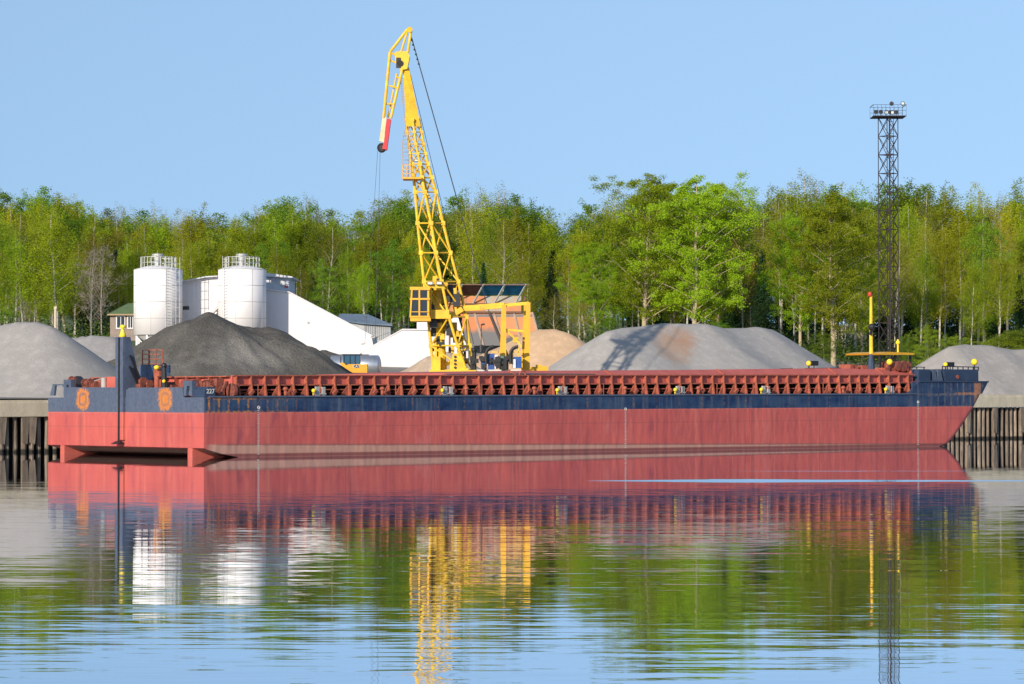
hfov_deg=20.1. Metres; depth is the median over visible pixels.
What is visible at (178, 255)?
birch tree
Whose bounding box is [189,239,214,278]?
birch tree
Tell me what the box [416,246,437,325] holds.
spruce tree
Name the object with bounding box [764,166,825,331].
birch tree
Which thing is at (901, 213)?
birch tree
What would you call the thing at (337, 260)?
leafy tree
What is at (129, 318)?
window
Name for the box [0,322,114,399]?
gravel heap
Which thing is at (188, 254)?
birch tree
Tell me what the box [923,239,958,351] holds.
spruce tree
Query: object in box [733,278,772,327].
tree
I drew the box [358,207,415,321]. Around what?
birch tree
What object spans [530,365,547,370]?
grab bucket
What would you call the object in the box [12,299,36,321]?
bare tree
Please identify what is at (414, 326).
spruce tree
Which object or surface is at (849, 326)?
birch tree
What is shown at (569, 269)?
birch tree
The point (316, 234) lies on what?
birch tree
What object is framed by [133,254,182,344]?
silo
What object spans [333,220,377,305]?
birch tree
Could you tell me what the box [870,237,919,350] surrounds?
birch tree
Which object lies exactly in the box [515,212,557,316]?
birch tree
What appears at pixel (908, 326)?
spruce tree
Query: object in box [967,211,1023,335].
birch tree
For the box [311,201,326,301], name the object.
birch tree
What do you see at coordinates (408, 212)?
birch tree
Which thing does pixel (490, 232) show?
birch tree
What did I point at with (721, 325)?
leafy bush
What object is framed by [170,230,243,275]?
leafy tree
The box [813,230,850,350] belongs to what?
birch tree
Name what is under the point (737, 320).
spruce tree
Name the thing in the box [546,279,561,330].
spruce tree
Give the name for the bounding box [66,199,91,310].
birch tree
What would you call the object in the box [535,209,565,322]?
birch tree
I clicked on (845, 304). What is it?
birch tree
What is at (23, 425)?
quay wall
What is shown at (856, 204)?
birch tree
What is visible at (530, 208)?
leafy tree
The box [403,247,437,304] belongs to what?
birch tree
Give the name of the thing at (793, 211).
birch tree
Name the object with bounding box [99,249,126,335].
spruce tree
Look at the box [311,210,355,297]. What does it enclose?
birch tree
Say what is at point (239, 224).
birch tree
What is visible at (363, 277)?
birch tree
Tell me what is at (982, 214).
birch tree
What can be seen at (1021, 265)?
birch tree
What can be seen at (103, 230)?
birch tree
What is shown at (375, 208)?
birch tree
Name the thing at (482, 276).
spruce tree
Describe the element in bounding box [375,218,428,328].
birch tree
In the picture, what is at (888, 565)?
water
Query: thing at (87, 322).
spruce tree
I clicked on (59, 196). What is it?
birch tree
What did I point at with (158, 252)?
birch tree
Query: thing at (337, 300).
spruce tree
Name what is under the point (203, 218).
birch tree
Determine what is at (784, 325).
spruce tree
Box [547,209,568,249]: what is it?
birch tree
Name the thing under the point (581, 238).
birch tree
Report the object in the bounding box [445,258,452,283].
spruce tree
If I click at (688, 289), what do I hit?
birch tree
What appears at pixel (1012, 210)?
birch tree
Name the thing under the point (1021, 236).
birch tree
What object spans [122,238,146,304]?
birch tree
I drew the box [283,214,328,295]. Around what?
birch tree
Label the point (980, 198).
birch tree
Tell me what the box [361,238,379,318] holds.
spruce tree
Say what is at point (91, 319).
bare tree
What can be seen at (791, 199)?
leafy tree
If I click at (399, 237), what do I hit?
birch tree
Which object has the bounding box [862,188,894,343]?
birch tree
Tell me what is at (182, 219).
birch tree
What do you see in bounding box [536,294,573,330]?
leafy bush
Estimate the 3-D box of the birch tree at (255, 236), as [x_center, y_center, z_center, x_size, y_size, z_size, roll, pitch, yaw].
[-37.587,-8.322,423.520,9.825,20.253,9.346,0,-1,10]
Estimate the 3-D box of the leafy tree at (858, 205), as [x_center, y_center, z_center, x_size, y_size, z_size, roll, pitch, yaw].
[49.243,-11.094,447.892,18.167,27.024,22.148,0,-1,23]
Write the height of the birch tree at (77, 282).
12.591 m
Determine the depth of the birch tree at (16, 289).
376.61 m
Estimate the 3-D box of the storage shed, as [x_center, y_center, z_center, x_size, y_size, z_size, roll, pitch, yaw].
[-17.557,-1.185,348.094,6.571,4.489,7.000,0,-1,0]
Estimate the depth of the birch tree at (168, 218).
484.72 m
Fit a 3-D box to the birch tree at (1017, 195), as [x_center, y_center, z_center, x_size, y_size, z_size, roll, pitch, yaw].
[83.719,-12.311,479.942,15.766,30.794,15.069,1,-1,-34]
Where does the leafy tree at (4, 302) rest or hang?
on the ground
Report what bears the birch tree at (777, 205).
on the ground
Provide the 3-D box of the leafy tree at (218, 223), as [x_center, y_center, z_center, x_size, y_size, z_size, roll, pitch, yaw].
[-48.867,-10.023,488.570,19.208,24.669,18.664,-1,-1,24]
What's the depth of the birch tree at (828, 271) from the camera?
422.40 m
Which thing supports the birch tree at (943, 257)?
on the ground
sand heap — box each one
[401,352,480,371]
[469,329,584,369]
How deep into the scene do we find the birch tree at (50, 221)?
404.52 m
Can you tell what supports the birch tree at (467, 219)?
on the ground
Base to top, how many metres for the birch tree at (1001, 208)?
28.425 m
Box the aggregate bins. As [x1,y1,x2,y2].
[445,284,537,359]
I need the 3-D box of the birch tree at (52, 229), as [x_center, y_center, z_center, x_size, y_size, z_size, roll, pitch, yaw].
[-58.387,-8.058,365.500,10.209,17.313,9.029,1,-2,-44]
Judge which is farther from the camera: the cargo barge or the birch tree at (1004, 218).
the birch tree at (1004, 218)
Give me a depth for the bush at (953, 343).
335.12 m
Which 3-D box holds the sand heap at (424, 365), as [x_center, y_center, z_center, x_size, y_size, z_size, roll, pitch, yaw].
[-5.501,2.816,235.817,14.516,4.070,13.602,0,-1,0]
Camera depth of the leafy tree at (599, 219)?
427.16 m
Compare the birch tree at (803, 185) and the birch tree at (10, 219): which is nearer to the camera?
the birch tree at (10, 219)
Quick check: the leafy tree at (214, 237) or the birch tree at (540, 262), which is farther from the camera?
the birch tree at (540, 262)
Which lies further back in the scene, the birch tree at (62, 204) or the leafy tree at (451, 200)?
the leafy tree at (451, 200)
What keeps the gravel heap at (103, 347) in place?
on the ground
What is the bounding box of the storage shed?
[339,314,391,341]
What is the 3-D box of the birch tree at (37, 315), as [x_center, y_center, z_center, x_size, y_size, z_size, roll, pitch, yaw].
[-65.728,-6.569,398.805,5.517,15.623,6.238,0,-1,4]
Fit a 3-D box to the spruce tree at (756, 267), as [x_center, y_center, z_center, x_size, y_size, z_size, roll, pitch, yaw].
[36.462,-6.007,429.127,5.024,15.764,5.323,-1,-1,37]
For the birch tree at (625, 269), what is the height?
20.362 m
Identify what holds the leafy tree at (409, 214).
on the ground
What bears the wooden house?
on the ground
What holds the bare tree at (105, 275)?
on the ground
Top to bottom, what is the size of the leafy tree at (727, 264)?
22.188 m
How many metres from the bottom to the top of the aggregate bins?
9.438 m
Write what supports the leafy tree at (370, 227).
on the ground
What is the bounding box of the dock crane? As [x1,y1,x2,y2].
[361,27,529,371]
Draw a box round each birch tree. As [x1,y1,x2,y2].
[0,201,33,322]
[0,204,33,324]
[0,208,54,321]
[0,212,28,324]
[0,230,39,321]
[0,250,15,312]
[8,212,95,329]
[14,239,53,321]
[15,214,44,321]
[15,243,52,321]
[18,195,51,304]
[19,194,70,321]
[26,193,88,328]
[26,204,74,326]
[33,203,69,324]
[41,266,70,328]
[44,222,85,329]
[50,193,76,214]
[50,252,97,337]
[53,197,73,333]
[60,222,115,334]
[62,202,100,319]
[63,240,98,318]
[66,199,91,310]
[69,208,112,332]
[90,206,146,301]
[98,217,141,304]
[99,215,137,322]
[100,256,133,308]
[103,236,141,304]
[120,216,158,300]
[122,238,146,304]
[123,214,162,273]
[126,221,167,296]
[128,215,185,268]
[132,198,174,231]
[134,220,186,261]
[137,244,178,266]
[157,209,177,230]
[160,208,218,249]
[162,210,217,276]
[164,234,198,280]
[176,241,208,279]
[180,202,229,271]
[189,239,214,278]
[195,217,222,271]
[211,238,237,275]
[212,225,225,274]
[217,214,253,270]
[218,216,267,265]
[227,217,286,268]
[243,211,263,261]
[244,199,285,270]
[245,204,265,253]
[250,210,305,270]
[266,240,299,294]
[269,202,315,298]
[281,237,317,297]
[283,207,339,296]
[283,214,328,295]
[284,192,325,281]
[293,264,322,303]
[300,223,353,310]
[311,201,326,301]
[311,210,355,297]
[319,211,357,308]
[331,238,362,313]
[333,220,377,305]
[340,231,385,313]
[345,259,380,313]
[346,197,389,240]
[350,193,398,236]
[355,219,400,319]
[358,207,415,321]
[371,213,417,329]
[372,189,422,327]
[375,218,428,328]
[395,226,433,328]
[402,255,436,299]
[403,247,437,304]
[404,193,452,251]
[416,209,461,267]
[438,196,497,303]
[444,199,487,295]
[447,215,494,303]
[451,183,523,257]
[459,192,501,280]
[460,183,493,264]
[467,218,516,295]
[470,215,541,303]
[481,239,526,303]
[483,180,524,222]
[493,205,552,283]
[505,216,556,327]
[508,250,546,319]
[508,254,542,310]
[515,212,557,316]
[531,215,568,305]
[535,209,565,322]
[539,224,577,312]
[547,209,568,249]
[548,255,580,333]
[551,221,602,342]
[553,237,577,329]
[555,223,582,335]
[559,208,592,333]
[559,251,595,339]
[561,224,599,337]
[575,198,630,327]
[589,239,629,319]
[592,195,632,326]
[593,208,634,328]
[595,204,628,327]
[609,218,659,326]
[620,239,660,324]
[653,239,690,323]
[670,237,718,323]
[716,225,757,327]
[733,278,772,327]
[737,187,777,322]
[739,202,776,300]
[747,186,791,326]
[748,195,795,330]
[748,209,799,333]
[752,193,805,311]
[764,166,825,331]
[769,225,808,341]
[770,183,820,339]
[771,189,816,335]
[772,202,810,347]
[795,229,833,343]
[800,180,845,334]
[805,192,838,334]
[812,183,879,345]
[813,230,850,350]
[814,181,870,345]
[822,204,900,350]
[833,206,873,347]
[843,187,877,340]
[847,200,880,341]
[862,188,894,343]
[869,219,908,348]
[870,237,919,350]
[873,232,925,356]
[876,202,932,351]
[877,198,933,334]
[891,210,934,340]
[896,182,957,341]
[900,215,944,352]
[906,242,945,352]
[914,216,970,350]
[917,186,964,315]
[921,185,977,332]
[924,225,969,347]
[926,208,994,343]
[939,197,1002,334]
[942,191,983,337]
[944,212,994,340]
[949,258,995,344]
[958,212,1013,343]
[959,214,1003,340]
[964,181,994,235]
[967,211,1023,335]
[970,197,1002,323]
[977,247,1023,346]
[979,177,1023,303]
[986,200,1023,347]
[989,190,1018,292]
[992,192,1023,318]
[995,204,1023,295]
[996,220,1023,326]
[1011,243,1023,297]
[1011,271,1023,308]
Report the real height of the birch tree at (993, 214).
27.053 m
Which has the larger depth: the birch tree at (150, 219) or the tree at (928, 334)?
the birch tree at (150, 219)
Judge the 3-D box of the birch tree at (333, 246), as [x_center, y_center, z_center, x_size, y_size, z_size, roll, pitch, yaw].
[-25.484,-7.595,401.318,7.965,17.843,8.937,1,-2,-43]
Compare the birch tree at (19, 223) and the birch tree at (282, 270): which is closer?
the birch tree at (282, 270)
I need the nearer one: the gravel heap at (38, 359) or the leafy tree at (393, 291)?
the gravel heap at (38, 359)
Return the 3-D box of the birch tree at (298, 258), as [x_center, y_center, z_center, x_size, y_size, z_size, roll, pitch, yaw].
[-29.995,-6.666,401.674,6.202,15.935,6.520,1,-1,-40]
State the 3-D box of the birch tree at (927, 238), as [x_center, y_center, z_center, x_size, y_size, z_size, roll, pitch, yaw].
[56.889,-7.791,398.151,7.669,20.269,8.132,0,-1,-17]
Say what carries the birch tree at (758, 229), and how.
on the ground
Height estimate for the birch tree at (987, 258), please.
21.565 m
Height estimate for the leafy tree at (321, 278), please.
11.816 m
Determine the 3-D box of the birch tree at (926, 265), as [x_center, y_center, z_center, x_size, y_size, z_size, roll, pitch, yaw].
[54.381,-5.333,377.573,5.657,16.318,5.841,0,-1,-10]
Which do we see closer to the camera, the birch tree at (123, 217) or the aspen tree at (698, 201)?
the aspen tree at (698, 201)
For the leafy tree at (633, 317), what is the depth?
405.58 m
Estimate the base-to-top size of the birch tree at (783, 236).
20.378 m
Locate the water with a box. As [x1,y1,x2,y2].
[0,407,1023,683]
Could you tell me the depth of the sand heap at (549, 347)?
256.19 m
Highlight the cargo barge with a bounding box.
[48,292,988,456]
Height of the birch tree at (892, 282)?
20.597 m
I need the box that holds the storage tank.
[330,354,380,372]
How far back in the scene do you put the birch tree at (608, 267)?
394.67 m
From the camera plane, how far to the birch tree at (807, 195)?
457.15 m
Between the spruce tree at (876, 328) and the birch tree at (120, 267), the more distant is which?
the spruce tree at (876, 328)
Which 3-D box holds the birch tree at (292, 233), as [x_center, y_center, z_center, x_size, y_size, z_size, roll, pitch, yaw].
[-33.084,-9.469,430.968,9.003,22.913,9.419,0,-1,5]
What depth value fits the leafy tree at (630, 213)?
452.97 m
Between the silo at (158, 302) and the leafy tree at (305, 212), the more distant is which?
the leafy tree at (305, 212)
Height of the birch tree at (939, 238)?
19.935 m
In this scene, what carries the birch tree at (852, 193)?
on the ground
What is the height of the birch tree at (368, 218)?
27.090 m
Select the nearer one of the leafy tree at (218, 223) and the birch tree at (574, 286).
the birch tree at (574, 286)
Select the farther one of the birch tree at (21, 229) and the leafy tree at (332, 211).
the leafy tree at (332, 211)
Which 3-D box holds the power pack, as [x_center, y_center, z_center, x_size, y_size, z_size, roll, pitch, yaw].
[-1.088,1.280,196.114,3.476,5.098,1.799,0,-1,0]
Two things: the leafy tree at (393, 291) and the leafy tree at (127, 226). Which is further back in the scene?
the leafy tree at (127, 226)
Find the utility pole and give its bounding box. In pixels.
[54,307,56,328]
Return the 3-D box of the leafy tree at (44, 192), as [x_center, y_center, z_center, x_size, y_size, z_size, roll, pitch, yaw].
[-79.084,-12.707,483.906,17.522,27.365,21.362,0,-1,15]
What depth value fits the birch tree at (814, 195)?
488.57 m
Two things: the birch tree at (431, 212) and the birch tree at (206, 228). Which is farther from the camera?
the birch tree at (431, 212)
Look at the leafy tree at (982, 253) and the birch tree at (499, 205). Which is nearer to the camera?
the leafy tree at (982, 253)
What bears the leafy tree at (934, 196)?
on the ground
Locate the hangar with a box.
[360,318,467,366]
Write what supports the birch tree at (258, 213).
on the ground
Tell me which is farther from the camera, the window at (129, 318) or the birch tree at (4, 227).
the birch tree at (4, 227)
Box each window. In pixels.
[116,316,124,328]
[127,316,132,328]
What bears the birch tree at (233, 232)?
on the ground
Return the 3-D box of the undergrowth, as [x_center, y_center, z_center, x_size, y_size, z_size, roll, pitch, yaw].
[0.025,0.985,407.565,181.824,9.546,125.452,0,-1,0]
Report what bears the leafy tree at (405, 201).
on the ground
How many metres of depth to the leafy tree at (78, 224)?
427.59 m
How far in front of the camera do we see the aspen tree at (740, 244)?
355.50 m
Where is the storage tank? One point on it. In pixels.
(373, 362)
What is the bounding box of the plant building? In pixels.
[182,273,377,353]
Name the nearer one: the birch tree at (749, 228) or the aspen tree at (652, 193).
the aspen tree at (652, 193)
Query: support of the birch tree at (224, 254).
on the ground
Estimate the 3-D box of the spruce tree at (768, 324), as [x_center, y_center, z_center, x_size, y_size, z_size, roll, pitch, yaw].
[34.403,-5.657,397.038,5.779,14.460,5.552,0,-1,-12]
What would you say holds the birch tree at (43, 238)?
on the ground
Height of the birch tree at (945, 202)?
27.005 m
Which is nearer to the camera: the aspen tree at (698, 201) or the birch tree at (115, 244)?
the aspen tree at (698, 201)
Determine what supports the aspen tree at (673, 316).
on the ground
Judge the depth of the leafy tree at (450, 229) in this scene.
447.13 m
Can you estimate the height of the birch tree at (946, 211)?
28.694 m
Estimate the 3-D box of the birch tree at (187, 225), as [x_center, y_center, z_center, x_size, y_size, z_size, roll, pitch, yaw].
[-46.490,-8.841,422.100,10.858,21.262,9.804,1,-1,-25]
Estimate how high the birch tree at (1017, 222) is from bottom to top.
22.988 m
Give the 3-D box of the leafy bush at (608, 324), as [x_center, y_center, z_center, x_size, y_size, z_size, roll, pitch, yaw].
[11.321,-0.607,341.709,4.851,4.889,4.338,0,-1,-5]
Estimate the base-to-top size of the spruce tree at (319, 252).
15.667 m
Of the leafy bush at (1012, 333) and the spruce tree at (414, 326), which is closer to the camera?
the leafy bush at (1012, 333)
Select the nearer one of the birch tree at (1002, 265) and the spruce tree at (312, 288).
the birch tree at (1002, 265)
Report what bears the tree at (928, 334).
on the ground
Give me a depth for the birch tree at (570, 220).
481.02 m
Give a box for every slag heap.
[108,312,351,375]
[320,350,335,357]
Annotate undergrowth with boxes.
[0,312,1023,367]
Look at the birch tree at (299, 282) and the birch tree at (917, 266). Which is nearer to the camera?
the birch tree at (299, 282)
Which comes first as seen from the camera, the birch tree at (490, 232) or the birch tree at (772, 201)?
the birch tree at (490, 232)
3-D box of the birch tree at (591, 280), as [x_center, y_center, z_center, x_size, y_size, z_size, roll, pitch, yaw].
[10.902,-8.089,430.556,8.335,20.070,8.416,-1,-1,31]
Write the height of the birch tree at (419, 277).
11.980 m
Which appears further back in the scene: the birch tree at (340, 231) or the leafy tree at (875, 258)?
the birch tree at (340, 231)
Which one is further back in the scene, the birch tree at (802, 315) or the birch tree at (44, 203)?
the birch tree at (44, 203)
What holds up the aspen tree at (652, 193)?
on the ground
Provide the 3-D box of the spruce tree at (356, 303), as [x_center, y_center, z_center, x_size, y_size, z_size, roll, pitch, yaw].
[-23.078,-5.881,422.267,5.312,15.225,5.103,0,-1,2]
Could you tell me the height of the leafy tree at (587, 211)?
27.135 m
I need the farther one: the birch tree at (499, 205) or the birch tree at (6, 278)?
the birch tree at (499, 205)
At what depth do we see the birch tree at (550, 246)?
449.29 m
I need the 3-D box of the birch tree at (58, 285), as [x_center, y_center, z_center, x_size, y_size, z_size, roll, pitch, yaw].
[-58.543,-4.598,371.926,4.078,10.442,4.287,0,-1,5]
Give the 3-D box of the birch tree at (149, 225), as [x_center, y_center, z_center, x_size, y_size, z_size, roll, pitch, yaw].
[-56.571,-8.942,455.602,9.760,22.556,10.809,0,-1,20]
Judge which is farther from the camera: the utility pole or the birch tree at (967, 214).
the birch tree at (967, 214)
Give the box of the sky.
[0,0,1023,326]
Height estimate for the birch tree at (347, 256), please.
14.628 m
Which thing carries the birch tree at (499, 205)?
on the ground
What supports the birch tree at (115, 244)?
on the ground
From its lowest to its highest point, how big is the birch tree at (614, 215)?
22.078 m
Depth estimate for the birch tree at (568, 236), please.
457.33 m
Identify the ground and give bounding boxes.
[0,305,1023,398]
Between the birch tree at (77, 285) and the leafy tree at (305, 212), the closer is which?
the birch tree at (77, 285)
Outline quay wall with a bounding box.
[0,395,1023,452]
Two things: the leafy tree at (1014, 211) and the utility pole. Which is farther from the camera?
the leafy tree at (1014, 211)
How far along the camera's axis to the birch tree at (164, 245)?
426.62 m
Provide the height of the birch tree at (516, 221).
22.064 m
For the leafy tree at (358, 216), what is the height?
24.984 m
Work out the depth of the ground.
551.18 m
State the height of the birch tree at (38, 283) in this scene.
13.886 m
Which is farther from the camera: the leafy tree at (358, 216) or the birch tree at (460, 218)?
the leafy tree at (358, 216)
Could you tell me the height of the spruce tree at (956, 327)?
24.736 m
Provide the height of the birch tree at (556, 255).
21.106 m
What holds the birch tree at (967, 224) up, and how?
on the ground
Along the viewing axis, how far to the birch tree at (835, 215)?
453.32 m
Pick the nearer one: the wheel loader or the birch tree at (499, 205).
the wheel loader
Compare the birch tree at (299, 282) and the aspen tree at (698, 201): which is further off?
the birch tree at (299, 282)
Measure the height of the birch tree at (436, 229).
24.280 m
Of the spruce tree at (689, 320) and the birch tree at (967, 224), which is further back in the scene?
the spruce tree at (689, 320)
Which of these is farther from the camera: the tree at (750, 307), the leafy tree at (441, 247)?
the leafy tree at (441, 247)
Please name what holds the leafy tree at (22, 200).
on the ground
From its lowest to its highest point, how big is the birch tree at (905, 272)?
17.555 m
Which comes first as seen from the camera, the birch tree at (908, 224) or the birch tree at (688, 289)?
the birch tree at (688, 289)
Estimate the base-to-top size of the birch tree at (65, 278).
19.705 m
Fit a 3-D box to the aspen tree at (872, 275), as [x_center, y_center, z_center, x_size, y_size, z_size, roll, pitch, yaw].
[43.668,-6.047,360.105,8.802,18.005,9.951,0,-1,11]
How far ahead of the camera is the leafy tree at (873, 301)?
420.30 m
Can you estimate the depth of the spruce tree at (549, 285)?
401.95 m
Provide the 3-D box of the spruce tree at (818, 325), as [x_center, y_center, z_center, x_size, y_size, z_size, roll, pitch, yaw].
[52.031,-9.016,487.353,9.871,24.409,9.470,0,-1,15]
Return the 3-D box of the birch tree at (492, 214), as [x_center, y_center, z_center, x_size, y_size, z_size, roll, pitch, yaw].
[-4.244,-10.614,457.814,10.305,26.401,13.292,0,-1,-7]
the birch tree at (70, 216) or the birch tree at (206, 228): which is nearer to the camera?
the birch tree at (206, 228)
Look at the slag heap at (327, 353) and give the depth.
251.44 m
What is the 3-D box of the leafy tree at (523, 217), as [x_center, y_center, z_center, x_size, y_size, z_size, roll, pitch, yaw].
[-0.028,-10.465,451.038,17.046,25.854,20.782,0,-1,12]
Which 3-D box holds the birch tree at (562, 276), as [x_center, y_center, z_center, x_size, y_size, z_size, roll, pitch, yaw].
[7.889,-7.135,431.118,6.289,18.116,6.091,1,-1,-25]
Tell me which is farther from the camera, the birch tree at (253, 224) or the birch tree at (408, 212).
the birch tree at (408, 212)
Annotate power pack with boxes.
[470,323,521,370]
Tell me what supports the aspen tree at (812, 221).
on the ground
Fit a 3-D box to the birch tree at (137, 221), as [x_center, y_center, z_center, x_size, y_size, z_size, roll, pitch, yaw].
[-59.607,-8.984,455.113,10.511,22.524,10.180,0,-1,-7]
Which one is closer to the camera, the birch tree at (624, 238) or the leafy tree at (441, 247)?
the leafy tree at (441, 247)
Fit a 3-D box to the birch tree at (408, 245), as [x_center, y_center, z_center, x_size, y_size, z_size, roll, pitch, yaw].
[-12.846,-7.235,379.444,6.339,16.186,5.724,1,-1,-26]
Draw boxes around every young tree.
[892,335,926,367]
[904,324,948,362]
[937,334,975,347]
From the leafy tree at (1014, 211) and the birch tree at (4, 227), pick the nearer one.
the birch tree at (4, 227)
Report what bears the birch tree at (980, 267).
on the ground
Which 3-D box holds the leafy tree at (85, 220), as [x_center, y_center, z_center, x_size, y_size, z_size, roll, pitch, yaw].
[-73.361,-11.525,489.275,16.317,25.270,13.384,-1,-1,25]
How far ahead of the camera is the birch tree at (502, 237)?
372.98 m
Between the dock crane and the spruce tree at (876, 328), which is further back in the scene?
the spruce tree at (876, 328)
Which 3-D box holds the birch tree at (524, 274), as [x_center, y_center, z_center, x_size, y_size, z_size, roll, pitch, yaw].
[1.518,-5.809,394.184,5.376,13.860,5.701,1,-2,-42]
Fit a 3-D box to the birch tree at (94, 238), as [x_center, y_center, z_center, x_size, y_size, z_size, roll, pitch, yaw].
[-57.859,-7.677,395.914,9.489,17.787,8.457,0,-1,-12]
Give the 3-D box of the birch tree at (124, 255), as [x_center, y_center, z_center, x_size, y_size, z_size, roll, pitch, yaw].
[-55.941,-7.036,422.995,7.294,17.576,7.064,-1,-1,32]
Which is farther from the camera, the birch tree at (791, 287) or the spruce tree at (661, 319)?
the spruce tree at (661, 319)
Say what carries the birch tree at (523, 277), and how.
on the ground
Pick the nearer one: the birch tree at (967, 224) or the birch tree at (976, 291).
the birch tree at (976, 291)
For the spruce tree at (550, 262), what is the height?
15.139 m
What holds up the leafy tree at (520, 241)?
on the ground
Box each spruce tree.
[69,231,107,335]
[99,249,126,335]
[307,272,318,303]
[314,249,326,309]
[332,263,348,314]
[347,250,362,313]
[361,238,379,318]
[406,243,421,328]
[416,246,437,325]
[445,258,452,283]
[474,240,487,295]
[477,262,489,303]
[538,251,567,331]
[541,264,561,329]
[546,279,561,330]
[620,287,660,327]
[656,239,680,323]
[679,304,701,323]
[712,263,734,327]
[729,244,755,327]
[747,248,782,332]
[751,250,760,318]
[772,206,816,343]
[802,307,844,347]
[864,222,905,348]
[896,248,933,349]
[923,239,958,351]
[948,212,982,343]
[961,217,1011,344]
[979,227,1016,341]
[1008,274,1023,348]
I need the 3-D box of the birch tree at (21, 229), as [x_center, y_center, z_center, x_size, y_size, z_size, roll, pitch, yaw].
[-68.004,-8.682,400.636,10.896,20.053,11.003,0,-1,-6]
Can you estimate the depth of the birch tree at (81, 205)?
477.26 m
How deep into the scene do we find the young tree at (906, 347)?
332.72 m
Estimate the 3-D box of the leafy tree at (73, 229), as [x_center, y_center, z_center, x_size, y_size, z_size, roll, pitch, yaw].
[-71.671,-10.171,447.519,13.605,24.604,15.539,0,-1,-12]
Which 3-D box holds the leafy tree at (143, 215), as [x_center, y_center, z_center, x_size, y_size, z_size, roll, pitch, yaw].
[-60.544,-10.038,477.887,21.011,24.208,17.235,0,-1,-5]
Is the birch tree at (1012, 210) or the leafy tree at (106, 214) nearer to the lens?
the birch tree at (1012, 210)
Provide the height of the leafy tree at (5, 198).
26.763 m
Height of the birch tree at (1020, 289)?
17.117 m
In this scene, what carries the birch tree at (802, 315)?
on the ground
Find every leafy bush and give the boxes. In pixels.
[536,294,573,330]
[559,297,601,337]
[587,317,623,338]
[709,320,733,327]
[803,330,842,359]
[967,330,1023,349]
[973,326,1023,349]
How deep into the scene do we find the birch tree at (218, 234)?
449.30 m
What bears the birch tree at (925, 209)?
on the ground
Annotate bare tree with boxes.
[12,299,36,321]
[72,251,107,334]
[81,239,131,335]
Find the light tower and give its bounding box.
[870,101,905,367]
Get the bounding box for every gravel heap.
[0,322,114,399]
[72,335,114,361]
[548,323,836,370]
[912,344,1023,394]
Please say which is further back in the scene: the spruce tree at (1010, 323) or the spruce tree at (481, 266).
the spruce tree at (1010, 323)
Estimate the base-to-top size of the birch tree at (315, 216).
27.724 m
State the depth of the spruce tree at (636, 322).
445.50 m
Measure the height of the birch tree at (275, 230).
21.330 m
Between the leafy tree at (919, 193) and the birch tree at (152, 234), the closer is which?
the birch tree at (152, 234)
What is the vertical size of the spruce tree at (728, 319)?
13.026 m
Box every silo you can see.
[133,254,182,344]
[218,254,265,327]
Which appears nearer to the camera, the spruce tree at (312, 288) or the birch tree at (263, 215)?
the spruce tree at (312, 288)
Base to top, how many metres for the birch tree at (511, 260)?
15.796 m
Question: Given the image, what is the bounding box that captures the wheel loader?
[340,354,367,372]
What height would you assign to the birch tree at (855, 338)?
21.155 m
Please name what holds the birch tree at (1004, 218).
on the ground
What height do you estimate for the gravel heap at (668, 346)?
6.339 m
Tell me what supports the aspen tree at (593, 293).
on the ground
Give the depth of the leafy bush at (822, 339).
338.18 m
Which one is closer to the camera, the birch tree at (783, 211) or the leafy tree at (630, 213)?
the birch tree at (783, 211)
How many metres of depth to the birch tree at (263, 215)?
475.12 m
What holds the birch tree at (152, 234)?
on the ground
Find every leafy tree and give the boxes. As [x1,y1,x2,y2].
[0,190,29,323]
[0,204,5,304]
[0,233,35,323]
[4,201,75,324]
[12,188,51,320]
[21,185,89,321]
[29,197,91,327]
[34,209,126,334]
[70,200,99,332]
[79,208,133,315]
[98,214,147,299]
[113,208,181,233]
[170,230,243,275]
[184,227,238,274]
[192,211,237,236]
[240,199,326,264]
[247,195,319,296]
[250,234,303,291]
[259,197,341,304]
[294,259,353,315]
[307,207,362,308]
[320,237,381,316]
[324,209,381,311]
[346,206,446,329]
[361,237,427,326]
[366,191,454,324]
[367,199,449,329]
[414,188,509,295]
[418,227,470,283]
[421,205,497,303]
[471,193,562,315]
[492,202,558,314]
[510,197,564,317]
[545,197,606,335]
[553,215,639,329]
[585,204,642,326]
[603,238,660,327]
[616,215,681,324]
[681,211,758,324]
[700,196,752,323]
[746,182,817,334]
[804,184,882,346]
[832,206,907,323]
[839,218,904,347]
[844,182,931,325]
[870,183,938,317]
[871,177,965,329]
[902,180,963,320]
[945,214,1023,339]
[986,202,1023,325]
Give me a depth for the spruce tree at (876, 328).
446.07 m
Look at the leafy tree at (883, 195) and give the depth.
481.70 m
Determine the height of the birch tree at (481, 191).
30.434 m
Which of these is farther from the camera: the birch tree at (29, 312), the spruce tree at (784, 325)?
the spruce tree at (784, 325)
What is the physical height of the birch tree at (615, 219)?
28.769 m
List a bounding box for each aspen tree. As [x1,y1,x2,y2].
[552,240,637,337]
[584,173,705,325]
[615,170,773,323]
[636,209,711,323]
[670,181,765,325]
[755,211,841,345]
[772,191,902,366]
[832,223,894,363]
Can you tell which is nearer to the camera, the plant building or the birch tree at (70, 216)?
the plant building
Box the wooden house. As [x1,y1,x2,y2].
[107,303,142,340]
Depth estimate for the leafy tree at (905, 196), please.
477.40 m
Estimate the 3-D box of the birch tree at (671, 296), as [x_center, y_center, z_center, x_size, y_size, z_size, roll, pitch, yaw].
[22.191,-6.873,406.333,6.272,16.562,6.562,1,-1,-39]
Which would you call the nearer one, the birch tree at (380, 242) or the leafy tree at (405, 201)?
the birch tree at (380, 242)
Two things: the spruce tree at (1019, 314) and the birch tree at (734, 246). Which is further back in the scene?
the birch tree at (734, 246)
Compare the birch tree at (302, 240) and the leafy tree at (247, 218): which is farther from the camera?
the leafy tree at (247, 218)
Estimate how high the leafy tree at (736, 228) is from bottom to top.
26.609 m
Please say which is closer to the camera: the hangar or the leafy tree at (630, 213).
the hangar
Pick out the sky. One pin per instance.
(231, 106)

